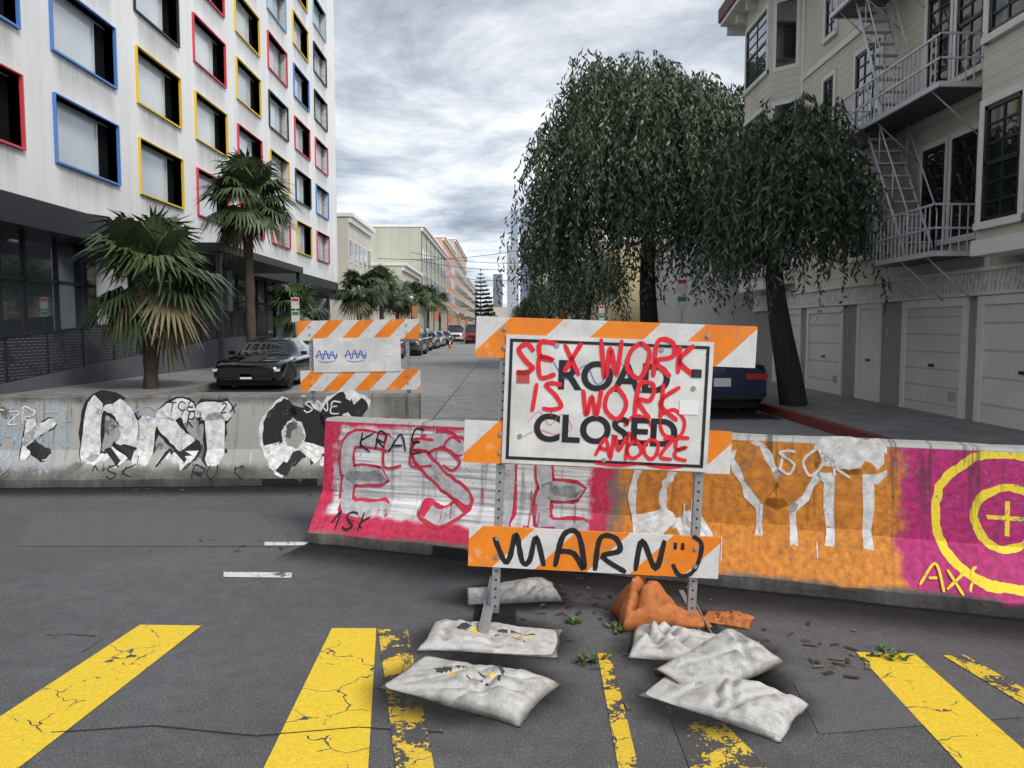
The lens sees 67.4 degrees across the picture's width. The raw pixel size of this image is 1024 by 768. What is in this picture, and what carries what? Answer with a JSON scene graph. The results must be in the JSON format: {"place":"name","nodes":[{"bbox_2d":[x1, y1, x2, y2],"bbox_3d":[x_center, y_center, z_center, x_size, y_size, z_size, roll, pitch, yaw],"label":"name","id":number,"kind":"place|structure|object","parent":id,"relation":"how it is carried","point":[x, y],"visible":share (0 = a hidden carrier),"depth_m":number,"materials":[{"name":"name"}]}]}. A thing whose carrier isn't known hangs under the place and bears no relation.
{"place":"outdoors","nodes":[
{"label":"outdoors","id":0,"kind":"place"},
{"bbox_2d":[0,0,345,359],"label":"hotel building","id":1,"kind":"structure","parent":0,"point":[128,108],"depth_m":26.95,"materials":[{"name":"white paint"}]},
{"bbox_2d":[400,339,404,357],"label":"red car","id":2,"kind":"object","parent":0,"point":[402,348],"visible":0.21,"depth_m":42.01,"materials":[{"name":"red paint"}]},
{"bbox_2d":[477,307,514,316],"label":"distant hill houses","id":3,"kind":"structure","parent":0,"point":[500,311],"depth_m":361.41,"materials":[{"name":"grey"}]},
{"bbox_2d":[477,210,534,316],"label":"skyline towers","id":4,"kind":"structure","parent":0,"point":[511,298],"depth_m":829.81,"materials":[{"name":"grey glass"}]},
{"bbox_2d":[0,490,1023,767],"bbox_3d":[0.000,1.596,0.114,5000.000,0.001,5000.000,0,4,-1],"label":"ground","id":5,"kind":"structure","parent":0,"point":[242,658],"depth_m":3.87,"materials":[{"name":"grey asphalt"}]},
{"bbox_2d":[0,393,420,487],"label":"jersey barrier","id":6,"kind":"object","parent":5,"relation":"on","point":[60,466],"visible":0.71,"depth_m":7.90,"materials":[{"name":"grey concrete"}]},
{"bbox_2d":[0,401,321,479],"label":"barrier tags","id":7,"kind":"object","parent":6,"relation":"on","point":[123,471],"visible":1,"depth_m":7.89,"materials":[{"name":"paint"}]},
{"bbox_2d":[19,400,340,478],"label":"barrier tags","id":8,"kind":"object","parent":6,"relation":"on","point":[30,445],"visible":1,"depth_m":7.89,"materials":[{"name":"white paint"}]},
{"bbox_2d":[0,388,389,477],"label":"graffiti","id":9,"kind":"object","parent":6,"relation":"on","point":[211,415],"visible":0.84,"depth_m":7.95,"materials":[{"name":"white paint"}]},
{"bbox_2d":[262,479,316,485],"bbox_3d":[-4.174,0.715,8.076,6.560,0.633,0.700,0,4,-2],"label":"barrier drainage slot","id":10,"kind":"object","parent":6,"relation":"part of","point":[288,482],"visible":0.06,"depth_m":7.82,"materials":[{"name":"black"}]},
{"bbox_2d":[322,453,467,559],"bbox_3d":[1.612,0.934,4.994,6.560,0.633,0.700,1,4,19],"label":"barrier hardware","id":11,"kind":"object","parent":5,"relation":"on","point":[449,552],"visible":0.13,"depth_m":5.36,"materials":[{"name":"black"}]},
{"bbox_2d":[375,655,560,727],"bbox_3d":[-0.196,1.303,3.434,0.729,0.109,0.421,2,5,27],"label":"sandbag","id":12,"kind":"object","parent":5,"relation":"on","point":[511,696],"visible":1,"depth_m":3.35,"materials":[{"name":"grey fabric"}]},
{"bbox_2d":[32,486,915,708],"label":"street litter","id":13,"kind":"object","parent":5,"relation":"on","point":[573,620],"visible":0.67,"depth_m":3.81,"materials":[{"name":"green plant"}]},
{"bbox_2d":[475,269,495,317],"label":"norfolk pine","id":14,"kind":"object","parent":5,"relation":"on","point":[488,310],"visible":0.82,"depth_m":297.44,"materials":[{"name":"green plant"}]},
{"bbox_2d":[416,619,563,657],"bbox_3d":[-0.102,1.288,3.962,0.716,0.064,0.386,1,4,7],"label":"sandbag","id":15,"kind":"object","parent":5,"relation":"on","point":[461,635],"visible":0.98,"depth_m":3.88,"materials":[{"name":"grey fabric"}]},
{"bbox_2d":[0,542,1023,767],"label":"road markings","id":16,"kind":"object","parent":5,"relation":"on","point":[336,691],"visible":0.93,"depth_m":3.23,"materials":[{"name":"yellow paint"}]},
{"bbox_2d":[0,389,1023,633],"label":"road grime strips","id":17,"kind":"object","parent":5,"relation":"on","point":[838,605],"visible":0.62,"depth_m":4.84,"materials":[{"name":"black asphalt"}]},
{"bbox_2d":[189,341,836,435],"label":"concrete road","id":18,"kind":"structure","parent":5,"relation":"on","point":[459,381],"depth_m":19.47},
{"bbox_2d":[212,337,309,388],"bbox_3d":[-6.949,-0.674,22.346,2.200,1.364,4.807,0,4,-1],"label":"car","id":19,"kind":"object","parent":18,"relation":"on","point":[282,362],"visible":0.79,"depth_m":20.59,"materials":[{"name":"black paint"}]},
{"bbox_2d":[297,318,420,393],"bbox_3d":[-1.936,0.034,9.877,1.560,1.731,0.800,-1,4,3],"label":"barricade","id":20,"kind":"object","parent":18,"relation":"on","point":[357,354],"visible":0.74,"depth_m":9.75,"materials":[{"name":"metal"}]},
{"bbox_2d":[401,328,426,355],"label":"dark suv","id":21,"kind":"object","parent":18,"relation":"on","point":[418,347],"visible":0.45,"depth_m":46.27,"materials":[{"name":"grey paint"}]},
{"bbox_2d":[423,328,432,351],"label":"car","id":22,"kind":"object","parent":18,"relation":"on","point":[429,337],"visible":0.33,"depth_m":56.14,"materials":[{"name":"black paint"}]},
{"bbox_2d":[430,331,439,348],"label":"grey sedan","id":23,"kind":"object","parent":18,"relation":"on","point":[436,340],"visible":0.38,"depth_m":63.39,"materials":[{"name":"grey paint"}]},
{"bbox_2d":[436,331,445,346],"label":"silver car","id":24,"kind":"object","parent":18,"relation":"on","point":[441,335],"visible":0.46,"depth_m":71.39,"materials":[{"name":"grey paint"}]},
{"bbox_2d":[442,331,452,344],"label":"navy sedan","id":25,"kind":"object","parent":18,"relation":"on","point":[449,336],"visible":0.45,"depth_m":79.32,"materials":[{"name":"blue paint"}]},
{"bbox_2d":[448,324,464,341],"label":"white van","id":26,"kind":"object","parent":18,"relation":"on","point":[456,331],"visible":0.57,"depth_m":96.30,"materials":[{"name":"white paint"}]},
{"bbox_2d":[463,324,475,343],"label":"car","id":27,"kind":"object","parent":18,"relation":"on","point":[470,334],"visible":0.45,"depth_m":85.24,"materials":[{"name":"red paint"}]},
{"bbox_2d":[711,363,767,411],"bbox_3d":[3.805,-0.295,16.381,2.130,1.455,4.857,0,4,-1],"label":"navy sedan","id":28,"kind":"object","parent":18,"relation":"on","point":[743,389],"visible":0.23,"depth_m":13.98,"materials":[{"name":"blue paint"}]},
{"bbox_2d":[465,577,562,605],"bbox_3d":[0.003,1.223,4.628,0.569,0.100,0.327,0,4,-6],"label":"sandbag","id":29,"kind":"object","parent":5,"relation":"on","point":[534,589],"visible":0.82,"depth_m":4.55,"materials":[{"name":"grey fabric"}]},
{"bbox_2d":[11,367,1023,444],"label":"pavements","id":30,"kind":"structure","parent":5,"relation":"on","point":[837,414],"depth_m":13.25,"materials":[{"name":"concrete"}]},
{"bbox_2d":[0,311,268,393],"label":"hotel ramp","id":31,"kind":"structure","parent":30,"relation":"on","point":[33,361],"depth_m":20.74,"materials":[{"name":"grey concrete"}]},
{"bbox_2d":[67,202,238,388],"bbox_3d":[-8.716,-2.144,18.782,3.990,4.514,3.895,0,4,-1],"label":"palm","id":32,"kind":"object","parent":30,"relation":"on","point":[153,311],"visible":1,"depth_m":18.12,"materials":[{"name":"green plant"}]},
{"bbox_2d":[192,145,302,341],"bbox_3d":[-8.992,-4.214,26.243,3.674,7.583,3.892,0,4,-1],"label":"tall palm","id":33,"kind":"object","parent":30,"relation":"on","point":[243,177],"visible":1,"depth_m":25.78,"materials":[{"name":"green plant"}]},
{"bbox_2d":[291,297,299,337],"bbox_3d":[-8.675,-2.118,30.844,0.320,2.750,0.075,0,4,-1],"label":"parking sign pole","id":34,"kind":"object","parent":30,"relation":"on","point":[295,315],"visible":0.88,"depth_m":30.76,"materials":[{"name":"metal"}]},
{"bbox_2d":[261,282,333,342],"bbox_3d":[-9.562,-2.798,34.313,3.049,3.614,2.996,0,4,-1],"label":"palm","id":35,"kind":"object","parent":30,"relation":"on","point":[305,294],"visible":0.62,"depth_m":33.93,"materials":[{"name":"green plant"}]},
{"bbox_2d":[330,213,375,319],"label":"building","id":36,"kind":"structure","parent":30,"relation":"on","point":[355,232],"depth_m":71.89,"materials":[{"name":"grey paint"}]},
{"bbox_2d":[330,268,387,319],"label":"palm","id":37,"kind":"object","parent":30,"relation":"on","point":[359,304],"visible":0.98,"depth_m":46.05,"materials":[{"name":"green plant"}]},
{"bbox_2d":[356,263,404,319],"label":"palm","id":38,"kind":"object","parent":30,"relation":"on","point":[382,273],"visible":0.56,"depth_m":54.29,"materials":[{"name":"green plant"}]},
{"bbox_2d":[371,262,422,327],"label":"white block","id":39,"kind":"structure","parent":30,"relation":"on","point":[405,271],"depth_m":83.57,"materials":[{"name":"grey"}]},
{"bbox_2d":[384,279,417,318],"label":"palm","id":40,"kind":"object","parent":30,"relation":"on","point":[403,306],"visible":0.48,"depth_m":62.63,"materials":[{"name":"green plant"}]},
{"bbox_2d":[369,224,447,330],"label":"sage apartments","id":41,"kind":"structure","parent":30,"relation":"on","point":[391,242],"depth_m":100.96,"materials":[{"name":"grey"}]},
{"bbox_2d":[409,296,417,318],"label":"street lamp","id":42,"kind":"object","parent":30,"relation":"on","point":[414,312],"visible":0.52,"depth_m":69.62,"materials":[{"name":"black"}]},
{"bbox_2d":[399,280,431,318],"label":"palm","id":43,"kind":"object","parent":30,"relation":"on","point":[416,290],"visible":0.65,"depth_m":73.19,"materials":[{"name":"green plant"}]},
{"bbox_2d":[420,283,443,328],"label":"palm","id":44,"kind":"object","parent":30,"relation":"on","point":[430,289],"visible":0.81,"depth_m":87.18,"materials":[{"name":"green plant"}]},
{"bbox_2d":[433,310,438,325],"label":"street lamp","id":45,"kind":"object","parent":30,"relation":"on","point":[435,315],"visible":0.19,"depth_m":91.57,"materials":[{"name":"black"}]},
{"bbox_2d":[432,290,451,330],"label":"palm","id":46,"kind":"object","parent":30,"relation":"on","point":[443,297],"visible":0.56,"depth_m":103.09,"materials":[{"name":"green plant"}]},
{"bbox_2d":[434,235,456,330],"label":"orange apartments","id":47,"kind":"structure","parent":30,"relation":"on","point":[444,242],"depth_m":158.79,"materials":[{"name":"grey"}]},
{"bbox_2d":[447,309,451,330],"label":"street lamp","id":48,"kind":"object","parent":30,"relation":"on","point":[449,318],"visible":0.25,"depth_m":113.51,"materials":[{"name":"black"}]},
{"bbox_2d":[447,237,467,331],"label":"brick block","id":49,"kind":"structure","parent":30,"relation":"on","point":[460,297],"depth_m":194.20,"materials":[{"name":"orange"}]},
{"bbox_2d":[456,312,460,323],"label":"street lamp","id":50,"kind":"object","parent":30,"relation":"on","point":[458,319],"visible":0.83,"depth_m":137.43,"materials":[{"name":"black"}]},
{"bbox_2d":[466,276,478,323],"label":"building","id":51,"kind":"structure","parent":30,"relation":"on","point":[471,296],"depth_m":255.01,"materials":[{"name":"grey paint"}]},
{"bbox_2d":[378,238,607,319],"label":"overhead wire","id":52,"kind":"object","parent":30,"relation":"on","point":[576,312],"visible":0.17,"depth_m":65.56,"materials":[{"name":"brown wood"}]},
{"bbox_2d":[411,239,636,317],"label":"overhead wires","id":53,"kind":"object","parent":52,"relation":"attached to","point":[473,268],"visible":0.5,"depth_m":96.47,"materials":[{"name":"black"}]},
{"bbox_2d":[509,303,527,317],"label":"street tree","id":54,"kind":"object","parent":30,"relation":"on","point":[514,312],"visible":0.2,"depth_m":228.82,"materials":[{"name":"green plant"}]},
{"bbox_2d":[517,297,537,317],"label":"street tree","id":55,"kind":"object","parent":30,"relation":"on","point":[523,316],"visible":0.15,"depth_m":168.66,"materials":[{"name":"green plant"}]},
{"bbox_2d":[519,287,545,317],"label":"street tree","id":56,"kind":"object","parent":30,"relation":"on","point":[526,309],"visible":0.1,"depth_m":129.19,"materials":[{"name":"green plant"}]},
{"bbox_2d":[524,279,558,318],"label":"street tree","id":57,"kind":"object","parent":30,"relation":"on","point":[532,307],"visible":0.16,"depth_m":96.86,"materials":[{"name":"green plant"}]},
{"bbox_2d":[536,265,587,319],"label":"street tree","id":58,"kind":"object","parent":30,"relation":"on","point":[542,299],"visible":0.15,"depth_m":71.18,"materials":[{"name":"green plant"}]},
{"bbox_2d":[539,245,636,321],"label":"street tree","id":59,"kind":"object","parent":30,"relation":"on","point":[585,292],"visible":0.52,"depth_m":51.03,"materials":[{"name":"green plant"}]},
{"bbox_2d":[599,305,603,320],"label":"parking sign pole","id":60,"kind":"object","parent":30,"relation":"on","point":[601,311],"visible":0.74,"depth_m":43.83,"materials":[{"name":"metal"}]},
{"bbox_2d":[553,230,657,318],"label":"building","id":61,"kind":"structure","parent":30,"relation":"on","point":[556,317],"depth_m":89.68,"materials":[{"name":"grey"}]},
{"bbox_2d":[489,48,744,322],"bbox_3d":[5.304,-6.823,29.791,12.436,12.379,10.114,0,4,-1],"label":"weeping tree","id":62,"kind":"object","parent":30,"relation":"on","point":[640,145],"visible":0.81,"depth_m":27.70,"materials":[{"name":"green plant"}]},
{"bbox_2d":[677,278,686,323],"bbox_3d":[5.287,-1.780,23.975,0.320,3.050,0.075,0,4,-1],"label":"parking sign pole","id":63,"kind":"object","parent":30,"relation":"on","point":[681,289],"visible":0.83,"depth_m":23.87,"materials":[{"name":"metal"}]},
{"bbox_2d":[640,225,755,325],"bbox_3d":[16.164,-4.808,37.649,15.000,7.250,28.700,0,4,-1],"label":"white annex","id":64,"kind":"object","parent":30,"relation":"on","point":[668,312],"visible":0.06,"depth_m":37.35,"materials":[{"name":"white paint"}]},
{"bbox_2d":[689,92,913,405],"bbox_3d":[5.300,-2.539,14.589,3.734,5.979,4.016,1,4,16],"label":"weeping tree","id":65,"kind":"object","parent":30,"relation":"on","point":[789,180],"visible":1,"depth_m":13.91,"materials":[{"name":"green plant"}]},
{"bbox_2d":[718,0,1023,430],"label":"edwardian flats","id":66,"kind":"structure","parent":30,"relation":"on","point":[956,352],"depth_m":13.59,"materials":[{"name":"beige paint"}]},
{"bbox_2d":[829,0,983,302],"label":"fire escapes","id":67,"kind":"object","parent":66,"relation":"attached to","point":[930,100],"visible":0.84,"depth_m":13.36,"materials":[{"name":"grey metal"}]},
{"bbox_2d":[17,512,1023,735],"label":"road patches","id":68,"kind":"object","parent":5,"relation":"on","point":[835,706],"visible":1,"depth_m":5.77,"materials":[{"name":"grey asphalt"}]},
{"bbox_2d":[381,585,800,730],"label":"sandbag ground shadows","id":69,"kind":"object","parent":5,"relation":"on","point":[423,706],"visible":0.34,"depth_m":3.33,"materials":[{"name":"black"}]},
{"bbox_2d":[463,316,757,633],"bbox_3d":[0.508,0.476,4.273,1.545,1.647,0.800,2,4,3],"label":"road closed barricade","id":70,"kind":"object","parent":5,"relation":"on","point":[607,394],"visible":0.99,"depth_m":4.15,"materials":[{"name":"metal"}]},
{"bbox_2d":[611,575,713,631],"bbox_3d":[0.824,1.171,4.224,0.509,0.260,0.298,0,4,-4],"label":"orange sandbag","id":71,"kind":"object","parent":5,"relation":"on","point":[640,600],"visible":0.88,"depth_m":4.12,"materials":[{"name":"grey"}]},
{"bbox_2d":[307,416,1023,617],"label":"jersey barrier","id":72,"kind":"object","parent":5,"relation":"on","point":[956,509],"visible":0.62,"depth_m":4.68,"materials":[{"name":"concrete"}]},
{"bbox_2d":[331,428,886,562],"bbox_3d":[0.415,0.701,5.167,3.826,0.862,0.228,1,4,19],"label":"graffiti","id":73,"kind":"object","parent":72,"relation":"on","point":[848,505],"visible":0.72,"depth_m":5.00,"materials":[{"name":"white paint"}]},
{"bbox_2d":[359,428,976,595],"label":"old barrier tags","id":74,"kind":"object","parent":72,"relation":"attached to","point":[835,468],"visible":0.49,"depth_m":4.77,"materials":[{"name":"red paint"}]},
{"bbox_2d":[627,621,759,660],"bbox_3d":[0.918,1.273,3.839,0.645,0.113,0.386,1,4,13],"label":"sandbag","id":75,"kind":"object","parent":5,"relation":"on","point":[664,640],"visible":0.48,"depth_m":3.81,"materials":[{"name":"grey fabric"}]},
{"bbox_2d":[655,629,783,689],"bbox_3d":[0.953,1.253,3.540,0.508,0.095,0.333,-13,17,-29],"label":"sandbag","id":76,"kind":"object","parent":5,"relation":"on","point":[731,654],"visible":0.91,"depth_m":3.52,"materials":[{"name":"grey fabric"}]},
{"bbox_2d":[637,676,808,742],"bbox_3d":[0.903,1.320,3.308,0.629,0.093,0.380,3,5,37],"label":"sandbag","id":77,"kind":"object","parent":5,"relation":"on","point":[761,709],"visible":0.84,"depth_m":3.20,"materials":[{"name":"grey fabric"}]},
{"bbox_2d":[704,610,754,629],"bbox_3d":[1.189,1.276,4.232,0.269,0.050,0.204,2,4,24],"label":"traffic cone fragment","id":78,"kind":"object","parent":5,"relation":"on","point":[736,619],"visible":0.9,"depth_m":4.19,"materials":[{"name":"orange plastic"}]},
{"bbox_2d":[333,0,744,306],"label":"sky","id":79,"kind":"structure","parent":0,"point":[439,103],"materials":[{"name":"grey"}]},
{"bbox_2d":[571,237,640,321],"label":"cream house","id":80,"kind":"structure","parent":0,"point":[634,315],"depth_m":54.83,"materials":[{"name":"grey paint"}]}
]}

